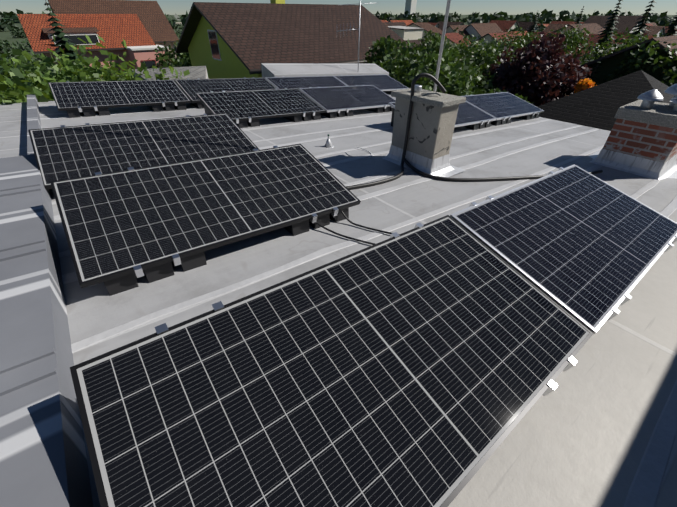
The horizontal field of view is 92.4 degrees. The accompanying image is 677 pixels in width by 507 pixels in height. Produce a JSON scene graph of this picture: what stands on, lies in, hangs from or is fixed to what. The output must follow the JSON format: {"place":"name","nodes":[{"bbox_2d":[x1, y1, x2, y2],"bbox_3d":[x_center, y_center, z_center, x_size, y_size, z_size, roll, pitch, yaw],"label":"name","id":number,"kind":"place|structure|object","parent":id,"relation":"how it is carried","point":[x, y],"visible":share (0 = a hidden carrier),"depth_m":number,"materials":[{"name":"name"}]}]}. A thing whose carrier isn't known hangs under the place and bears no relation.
{"place":"outdoors","nodes":[
{"label":"outdoors","id":0,"kind":"place"},
{"bbox_2d":[17,14,154,75],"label":"tiled roof","id":1,"kind":"structure","parent":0,"point":[115,30],"depth_m":30.93,"materials":[{"name":"tile"}]},
{"bbox_2d":[42,27,98,39],"bbox_3d":[-24.992,-20.573,30.494,4.200,1.550,3.300,-25,43,-30],"label":"pink house dormer","id":2,"kind":"object","parent":1,"relation":"attached to","point":[85,30],"visible":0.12,"depth_m":29.85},
{"bbox_2d":[125,45,170,68],"bbox_3d":[-18.584,-17.717,32.873,3.200,5.475,3.800,-25,43,-30],"label":"pink house extension","id":3,"kind":"object","parent":1,"relation":"attached to","point":[142,54],"visible":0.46,"depth_m":30.35,"materials":[{"name":"pink paint"}]},
{"bbox_2d":[48,0,178,58],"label":"roof","id":4,"kind":"structure","parent":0,"point":[155,21],"depth_m":42.21,"materials":[{"name":"brown tile"}]},
{"bbox_2d":[175,0,412,78],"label":"yellow green house","id":5,"kind":"structure","parent":0,"point":[228,40],"depth_m":19.57,"materials":[{"name":"tile"}]},
{"bbox_2d":[249,60,370,74],"bbox_3d":[0.455,-9.095,20.964,12.700,5.725,0.812,-25,43,-30],"label":"house gutter","id":6,"kind":"object","parent":5,"relation":"attached to","point":[255,72],"visible":0.17,"depth_m":16.21,"materials":[{"name":"metal"}]},
{"bbox_2d":[0,15,673,71],"bbox_3d":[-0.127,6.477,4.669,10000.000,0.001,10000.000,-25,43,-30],"label":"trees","id":7,"kind":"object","parent":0,"point":[5,35],"depth_m":166.76,"materials":[{"name":"green plant"}]},
{"bbox_2d":[0,50,9,67],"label":"tree","id":8,"kind":"object","parent":7,"relation":"on","point":[5,51],"visible":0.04,"depth_m":51.32,"materials":[{"name":"green plant"}]},
{"bbox_2d":[0,43,14,57],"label":"tree","id":9,"kind":"object","parent":7,"relation":"on","point":[2,47],"visible":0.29,"depth_m":72.36,"materials":[{"name":"green plant"}]},
{"bbox_2d":[0,39,30,53],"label":"bush","id":10,"kind":"object","parent":7,"relation":"on","point":[12,44],"visible":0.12,"depth_m":77.56,"materials":[{"name":"green plant"}]},
{"bbox_2d":[10,27,26,37],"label":"tree","id":11,"kind":"object","parent":7,"relation":"on","point":[18,33],"visible":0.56,"depth_m":133.41,"materials":[{"name":"green plant"}]},
{"bbox_2d":[16,38,40,59],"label":"bush","id":12,"kind":"object","parent":7,"relation":"on","point":[21,47],"visible":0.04,"depth_m":69.67,"materials":[{"name":"green plant"}]},
{"bbox_2d":[0,63,75,102],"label":"tree","id":13,"kind":"object","parent":7,"relation":"on","point":[16,74],"depth_m":6.38,"materials":[{"name":"green plant"}]},
{"bbox_2d":[0,51,78,101],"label":"tree","id":14,"kind":"object","parent":7,"relation":"on","point":[29,67],"visible":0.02,"depth_m":13.02,"materials":[{"name":"green plant"}]},
{"bbox_2d":[0,79,89,104],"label":"bush","id":15,"kind":"object","parent":7,"relation":"on","point":[48,96],"depth_m":6.49,"materials":[{"name":"green plant"}]},
{"bbox_2d":[10,53,100,80],"bbox_3d":[-14.652,-7.438,18.088,5.411,6.478,5.047,-3,36,-4],"label":"tree","id":16,"kind":"object","parent":7,"relation":"on","point":[61,61],"visible":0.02,"depth_m":16.03,"materials":[{"name":"green plant"}]},
{"bbox_2d":[44,0,85,66],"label":"conifer","id":17,"kind":"object","parent":7,"relation":"on","point":[70,52],"visible":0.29,"depth_m":24.21,"materials":[{"name":"green plant"}]},
{"bbox_2d":[43,58,133,81],"bbox_3d":[-9.251,-4.649,14.113,5.947,6.704,6.292,-25,43,-30],"label":"bush","id":18,"kind":"object","parent":7,"relation":"on","point":[121,78],"visible":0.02,"depth_m":12.42,"materials":[{"name":"green plant"}]},
{"bbox_2d":[0,35,189,100],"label":"tree","id":19,"kind":"object","parent":7,"relation":"on","point":[83,73],"depth_m":8.10,"materials":[{"name":"green plant"}]},
{"bbox_2d":[151,41,184,67],"bbox_3d":[-14.518,-16.937,31.245,5.522,6.151,5.273,-4,37,-6],"label":"bush","id":20,"kind":"object","parent":7,"relation":"on","point":[170,55],"visible":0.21,"depth_m":29.38,"materials":[{"name":"green plant"}]},
{"bbox_2d":[132,66,208,79],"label":"flat roof","id":21,"kind":"structure","parent":7,"relation":"on","point":[196,72],"depth_m":10.61,"materials":[{"name":"paint"}]},
{"bbox_2d":[170,53,191,66],"bbox_3d":[-11.620,-14.409,27.750,4.213,6.230,4.584,18,40,23],"label":"bush","id":22,"kind":"object","parent":7,"relation":"on","point":[186,62],"visible":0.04,"depth_m":26.02,"materials":[{"name":"green plant"}]},
{"bbox_2d":[0,95,676,506],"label":"flat roof","id":23,"kind":"structure","parent":7,"relation":"on","point":[580,435],"depth_m":2.06,"materials":[{"name":"grey paint"}]},
{"bbox_2d":[0,94,92,506],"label":"parapet","id":24,"kind":"structure","parent":23,"relation":"on","point":[43,459],"depth_m":1.36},
{"bbox_2d":[48,79,190,117],"bbox_3d":[-4.021,-2.949,6.093,2.094,0.424,1.063,-21,41,-32],"label":"solar panel","id":25,"kind":"object","parent":23,"relation":"on","point":[74,99],"visible":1,"depth_m":5.95,"materials":[{"name":"black glass"}]},
{"bbox_2d":[28,113,259,189],"bbox_3d":[-2.064,-1.195,3.682,2.094,0.424,1.063,-21,41,-32],"label":"solar panel","id":26,"kind":"object","parent":23,"relation":"on","point":[62,152],"visible":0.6,"depth_m":3.52,"materials":[{"name":"black glass"}]},
{"bbox_2d":[51,144,360,295],"bbox_3d":[-0.933,-0.436,2.665,2.094,0.424,1.063,-21,41,-32],"label":"solar panel","id":27,"kind":"object","parent":23,"relation":"on","point":[122,228],"visible":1,"depth_m":2.42,"materials":[{"name":"black glass"}]},
{"bbox_2d":[174,77,275,108],"bbox_3d":[-2.353,-3.603,7.216,2.094,0.424,1.063,-21,41,-32],"label":"solar panel","id":28,"kind":"object","parent":23,"relation":"on","point":[190,88],"visible":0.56,"depth_m":7.12,"materials":[{"name":"black glass"}]},
{"bbox_2d":[195,88,325,127],"bbox_3d":[-1.370,-2.717,5.998,2.094,0.424,1.063,-21,41,-32],"label":"solar panel","id":29,"kind":"object","parent":23,"relation":"on","point":[245,109],"visible":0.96,"depth_m":5.88,"materials":[{"name":"black glass"}]},
{"bbox_2d":[265,75,346,88],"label":"solar panel","id":30,"kind":"object","parent":23,"relation":"on","point":[282,82],"visible":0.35,"depth_m":8.32,"materials":[{"name":"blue glass"}]},
{"bbox_2d":[261,63,388,77],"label":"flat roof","id":31,"kind":"structure","parent":23,"relation":"on","point":[299,69],"depth_m":9.52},
{"bbox_2d":[339,1,374,71],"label":"tv antenna","id":32,"kind":"object","parent":31,"relation":"on","point":[355,29],"visible":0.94,"depth_m":9.46,"materials":[{"name":"grey metal"}]},
{"bbox_2d":[324,134,333,147],"bbox_3d":[-0.146,-1.660,4.772,0.170,0.175,0.170,-25,43,-30],"label":"roof vent","id":33,"kind":"object","parent":23,"relation":"on","point":[328,143],"visible":0.98,"depth_m":4.77,"materials":[{"name":"grey metal"}]},
{"bbox_2d":[70,215,593,506],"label":"solar panel","id":34,"kind":"object","parent":23,"relation":"on","point":[421,365],"visible":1,"depth_m":1.23,"materials":[{"name":"black glass"}]},
{"bbox_2d":[316,222,374,244],"bbox_3d":[0.272,-0.099,2.585,1.113,0.084,0.050,16,39,21],"label":"cable","id":35,"kind":"object","parent":23,"relation":"on","point":[329,230],"visible":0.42,"depth_m":2.66,"materials":[{"name":"black plastic"}]},
{"bbox_2d":[299,85,395,117],"bbox_3d":[0.299,-3.371,7.121,2.094,0.424,1.063,-21,41,-32],"label":"solar panel","id":36,"kind":"object","parent":23,"relation":"on","point":[338,101],"visible":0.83,"depth_m":6.96,"materials":[{"name":"blue glass"}]},
{"bbox_2d":[39,94,676,506],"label":"roof seams","id":37,"kind":"object","parent":23,"relation":"on","point":[647,482],"visible":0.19,"depth_m":2.33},
{"bbox_2d":[346,146,371,158],"bbox_3d":[0.293,-1.419,4.596,0.370,0.034,0.444,-25,43,-30],"label":"white wire","id":38,"kind":"object","parent":23,"relation":"on","point":[360,158],"visible":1,"depth_m":4.50,"materials":[{"name":"white"}]},
{"bbox_2d":[341,211,391,233],"bbox_3d":[0.593,-0.190,2.715,1.231,0.130,0.085,11,38,15],"label":"cable","id":39,"kind":"object","parent":23,"relation":"on","point":[347,219],"visible":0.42,"depth_m":2.81,"materials":[{"name":"black plastic"}]},
{"bbox_2d":[334,74,408,94],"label":"solar panel","id":40,"kind":"object","parent":23,"relation":"on","point":[386,84],"visible":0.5,"depth_m":9.47,"materials":[{"name":"blue glass"}]},
{"bbox_2d":[346,73,445,189],"bbox_3d":[0.517,-1.316,3.573,1.720,1.068,0.302,-28,45,-33],"label":"cable conduit","id":41,"kind":"object","parent":23,"relation":"on","point":[436,82],"visible":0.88,"depth_m":3.73,"materials":[{"name":"black"}]},
{"bbox_2d":[382,85,465,176],"bbox_3d":[1.049,-1.504,4.113,0.678,1.080,1.048,-25,43,-30],"label":"concrete chimney","id":42,"kind":"object","parent":23,"relation":"on","point":[433,120],"visible":0.83,"depth_m":3.92,"materials":[{"name":"grey concrete"}]},
{"bbox_2d":[388,101,495,129],"bbox_3d":[2.031,-2.661,6.232,2.094,0.424,1.063,-21,41,-32],"label":"solar panel","id":43,"kind":"object","parent":23,"relation":"on","point":[471,116],"visible":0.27,"depth_m":6.31,"materials":[{"name":"blue glass"}]},
{"bbox_2d":[433,0,450,91],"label":"antenna mast","id":44,"kind":"object","parent":23,"relation":"on","point":[442,40],"depth_m":3.69,"materials":[{"name":"grey metal"}]},
{"bbox_2d":[461,92,543,125],"bbox_3d":[3.700,-3.315,7.355,2.094,0.424,1.063,-21,41,-32],"label":"solar panel","id":45,"kind":"object","parent":23,"relation":"on","point":[502,108],"visible":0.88,"depth_m":7.24,"materials":[{"name":"blue glass"}]},
{"bbox_2d":[403,158,602,181],"bbox_3d":[2.188,-1.020,4.092,2.704,0.241,0.482,-1,36,-1],"label":"cable","id":46,"kind":"object","parent":23,"relation":"on","point":[408,164],"visible":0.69,"depth_m":3.97,"materials":[{"name":"black rubber"}]},
{"bbox_2d":[450,164,676,333],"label":"solar panel","id":47,"kind":"object","parent":23,"relation":"on","point":[586,249],"visible":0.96,"depth_m":2.32,"materials":[{"name":"black glass"}]},
{"bbox_2d":[589,84,676,179],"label":"brick chimney","id":48,"kind":"object","parent":23,"relation":"on","point":[641,140],"visible":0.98,"depth_m":4.36,"materials":[{"name":"brick"}]},
{"bbox_2d":[0,9,676,34],"bbox_3d":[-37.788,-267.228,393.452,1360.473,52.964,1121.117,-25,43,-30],"label":"trees","id":49,"kind":"object","parent":7,"relation":"on","point":[8,20],"visible":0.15,"depth_m":292.37,"materials":[{"name":"green plant"}]},
{"bbox_2d":[363,35,412,76],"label":"tree","id":50,"kind":"object","parent":7,"relation":"on","point":[384,46],"visible":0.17,"depth_m":17.28,"materials":[{"name":"green plant"}]},
{"bbox_2d":[388,26,423,39],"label":"building","id":51,"kind":"structure","parent":7,"relation":"on","point":[407,33],"depth_m":45.14,"materials":[{"name":"paint"}]},
{"bbox_2d":[404,0,416,16],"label":"distant tower","id":52,"kind":"structure","parent":7,"relation":"on","point":[410,6],"depth_m":1167.92,"materials":[{"name":"white paint"}]},
{"bbox_2d":[379,42,454,85],"bbox_3d":[3.192,-6.208,16.021,5.037,6.944,5.108,-25,43,-30],"label":"tree","id":53,"kind":"object","parent":7,"relation":"on","point":[407,62],"visible":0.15,"depth_m":14.66,"materials":[{"name":"green plant"}]},
{"bbox_2d":[405,40,429,53],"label":"house","id":54,"kind":"structure","parent":7,"relation":"on","point":[417,42],"depth_m":39.01,"materials":[{"name":"brown paint"}]},
{"bbox_2d":[401,30,459,64],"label":"tree","id":55,"kind":"object","parent":7,"relation":"on","point":[435,41],"visible":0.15,"depth_m":19.32,"materials":[{"name":"green plant"}]},
{"bbox_2d":[397,43,482,95],"bbox_3d":[4.064,-5.343,14.736,4.330,7.076,4.636,-25,43,-30],"label":"tree","id":56,"kind":"object","parent":7,"relation":"on","point":[459,80],"visible":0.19,"depth_m":12.95,"materials":[{"name":"green plant"}]},
{"bbox_2d":[446,25,471,39],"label":"house","id":57,"kind":"structure","parent":7,"relation":"on","point":[450,29],"depth_m":90.64,"materials":[{"name":"beige paint"}]},
{"bbox_2d":[451,27,466,36],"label":"tree","id":58,"kind":"object","parent":7,"relation":"on","point":[461,33],"visible":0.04,"depth_m":81.50,"materials":[{"name":"plant"}]},
{"bbox_2d":[449,57,496,93],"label":"tree","id":59,"kind":"object","parent":7,"relation":"on","point":[484,87],"visible":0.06,"depth_m":15.57,"materials":[{"name":"green plant"}]},
{"bbox_2d":[449,34,502,63],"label":"tree","id":60,"kind":"object","parent":7,"relation":"on","point":[460,45],"visible":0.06,"depth_m":28.11,"materials":[{"name":"green plant"}]},
{"bbox_2d":[465,23,502,41],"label":"house","id":61,"kind":"structure","parent":7,"relation":"on","point":[479,29],"depth_m":91.16,"materials":[{"name":"brown paint"}]},
{"bbox_2d":[455,39,524,80],"bbox_3d":[10.482,-10.610,23.285,8.206,8.041,7.802,-25,43,-30],"label":"tree","id":62,"kind":"object","parent":7,"relation":"on","point":[484,65],"visible":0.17,"depth_m":21.46,"materials":[{"name":"green plant"}]},
{"bbox_2d":[475,32,520,49],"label":"house","id":63,"kind":"structure","parent":7,"relation":"on","point":[488,36],"depth_m":69.09,"materials":[{"name":"beige paint"}]},
{"bbox_2d":[487,88,533,104],"bbox_3d":[6.882,-4.319,14.556,3.554,5.640,3.788,-25,43,-30],"label":"bush","id":64,"kind":"object","parent":7,"relation":"on","point":[497,90],"visible":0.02,"depth_m":13.06,"materials":[{"name":"green plant"}]},
{"bbox_2d":[486,25,541,50],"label":"tree","id":65,"kind":"object","parent":7,"relation":"on","point":[528,37],"visible":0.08,"depth_m":31.66,"materials":[{"name":"green plant"}]},
{"bbox_2d":[509,26,523,31],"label":"tree","id":66,"kind":"object","parent":7,"relation":"on","point":[516,28],"visible":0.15,"depth_m":94.48,"materials":[{"name":"plant"}]},
{"bbox_2d":[479,31,577,106],"bbox_3d":[9.332,-7.335,17.197,4.337,7.360,3.823,17,40,21],"label":"tree","id":67,"kind":"object","parent":7,"relation":"on","point":[513,76],"visible":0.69,"depth_m":15.27,"materials":[{"name":"purple plant"}]},
{"bbox_2d":[524,12,538,38],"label":"conifer","id":68,"kind":"object","parent":7,"relation":"on","point":[532,29],"visible":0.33,"depth_m":58.60,"materials":[{"name":"green plant"}]},
{"bbox_2d":[518,54,591,100],"bbox_3d":[11.281,-7.341,17.932,3.744,6.495,3.584,-25,43,-30],"label":"tree","id":69,"kind":"object","parent":7,"relation":"on","point":[581,73],"visible":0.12,"depth_m":15.75,"materials":[{"name":"purple plant"}]},
{"bbox_2d":[543,24,568,31],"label":"house","id":70,"kind":"structure","parent":7,"relation":"on","point":[550,27],"depth_m":92.56,"materials":[{"name":"beige paint"}]},
{"bbox_2d":[551,23,604,33],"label":"house","id":71,"kind":"structure","parent":7,"relation":"on","point":[594,28],"depth_m":50.01,"materials":[{"name":"beige paint"}]},
{"bbox_2d":[572,6,583,24],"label":"conifer","id":72,"kind":"object","parent":7,"relation":"on","point":[578,19],"visible":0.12,"depth_m":49.82,"materials":[{"name":"green plant"}]},
{"bbox_2d":[565,78,596,95],"bbox_3d":[10.823,-5.110,15.519,2.089,5.768,2.244,-25,43,-30],"label":"bush","id":73,"kind":"object","parent":7,"relation":"on","point":[584,84],"visible":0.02,"depth_m":13.95,"materials":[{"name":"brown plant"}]},
{"bbox_2d":[546,25,616,64],"bbox_3d":[19.879,-15.743,28.649,7.084,7.295,6.836,-25,43,-30],"label":"tree","id":74,"kind":"object","parent":7,"relation":"on","point":[576,40],"visible":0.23,"depth_m":26.77,"materials":[{"name":"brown plant"}]},
{"bbox_2d":[585,51,595,79],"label":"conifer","id":75,"kind":"object","parent":7,"relation":"on","point":[591,56],"visible":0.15,"depth_m":17.89,"materials":[{"name":"green plant"}]},
{"bbox_2d":[589,62,601,82],"bbox_3d":[13.639,-7.661,18.803,1.228,5.975,1.186,-25,43,-30],"label":"hedge","id":76,"kind":"object","parent":7,"relation":"on","point":[594,72],"visible":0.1,"depth_m":17.28,"materials":[{"name":"green plant"}]},
{"bbox_2d":[585,0,623,59],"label":"conifer","id":77,"kind":"object","parent":7,"relation":"on","point":[611,25],"visible":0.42,"depth_m":35.06,"materials":[{"name":"green plant"}]},
{"bbox_2d":[537,70,673,130],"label":"roof","id":78,"kind":"structure","parent":7,"relation":"on","point":[598,106],"depth_m":10.95,"materials":[{"name":"grey paint"}]},
{"bbox_2d":[583,16,644,32],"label":"dark house","id":79,"kind":"structure","parent":7,"relation":"on","point":[625,22],"depth_m":60.13,"materials":[{"name":"brown tile"}]},
{"bbox_2d":[579,28,663,64],"bbox_3d":[18.480,-10.582,21.616,6.154,7.335,6.359,-25,43,-30],"label":"tree","id":80,"kind":"object","parent":7,"relation":"on","point":[626,42],"visible":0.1,"depth_m":20.16,"materials":[{"name":"green plant"}]},
{"bbox_2d":[602,32,647,40],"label":"house","id":81,"kind":"structure","parent":7,"relation":"on","point":[626,33],"depth_m":49.16,"materials":[{"name":"beige paint"}]},
{"bbox_2d":[581,35,676,85],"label":"hedge","id":82,"kind":"object","parent":7,"relation":"on","point":[609,62],"visible":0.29,"depth_m":16.67,"materials":[{"name":"green plant"}]},
{"bbox_2d":[596,40,676,85],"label":"tree","id":83,"kind":"object","parent":7,"relation":"on","point":[668,59],"visible":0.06,"depth_m":15.46,"materials":[{"name":"green plant"}]},
{"bbox_2d":[626,0,655,44],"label":"conifer","id":84,"kind":"object","parent":7,"relation":"on","point":[643,25],"visible":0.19,"depth_m":30.25,"materials":[{"name":"green plant"}]},
{"bbox_2d":[645,26,664,36],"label":"house","id":85,"kind":"structure","parent":7,"relation":"on","point":[653,30],"depth_m":84.48,"materials":[{"name":"brown paint"}]},
{"bbox_2d":[659,15,676,36],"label":"conifer","id":86,"kind":"object","parent":7,"relation":"on","point":[671,31],"visible":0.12,"depth_m":37.42,"materials":[{"name":"green plant"}]},
{"bbox_2d":[665,78,676,86],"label":"tree","id":87,"kind":"object","parent":7,"relation":"on","point":[671,81],"depth_m":14.17,"materials":[{"name":"green plant"}]},
{"bbox_2d":[0,0,676,14],"label":"sky","id":88,"kind":"structure","parent":0,"point":[463,7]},
{"bbox_2d":[383,22,406,25],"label":"house","id":89,"kind":"structure","parent":0,"point":[395,23],"depth_m":79.55,"materials":[{"name":"brown tile"}]},
{"bbox_2d":[389,20,413,24],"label":"house","id":90,"kind":"structure","parent":0,"point":[407,22],"depth_m":133.25,"materials":[{"name":"orange tile"}]},
{"bbox_2d":[406,23,442,39],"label":"house","id":91,"kind":"structure","parent":0,"point":[427,27],"depth_m":63.21,"materials":[{"name":"beige paint"}]},
{"bbox_2d":[417,22,439,26],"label":"house","id":92,"kind":"structure","parent":0,"point":[436,24],"depth_m":119.40,"materials":[{"name":"brown tile"}]},
{"bbox_2d":[423,33,476,59],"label":"house","id":93,"kind":"structure","parent":0,"point":[455,37],"depth_m":49.89,"materials":[{"name":"beige paint"}]},
{"bbox_2d":[437,22,464,29],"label":"house","id":94,"kind":"structure","parent":0,"point":[441,24],"depth_m":117.79,"materials":[{"name":"brown tile"}]},
{"bbox_2d":[489,20,520,31],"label":"house","id":95,"kind":"structure","parent":0,"point":[503,25],"depth_m":110.06,"materials":[{"name":"brown tile"}]},
{"bbox_2d":[518,22,538,31],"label":"house","id":96,"kind":"structure","parent":0,"point":[524,25],"depth_m":116.15,"materials":[{"name":"beige paint"}]},
{"bbox_2d":[550,21,573,23],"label":"house","id":97,"kind":"structure","parent":0,"point":[560,22],"depth_m":143.70,"materials":[{"name":"brown tile"}]},
{"bbox_2d":[521,32,631,58],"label":"tree","id":98,"kind":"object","parent":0,"point":[595,39],"depth_m":41.40,"materials":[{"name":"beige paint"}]}
]}

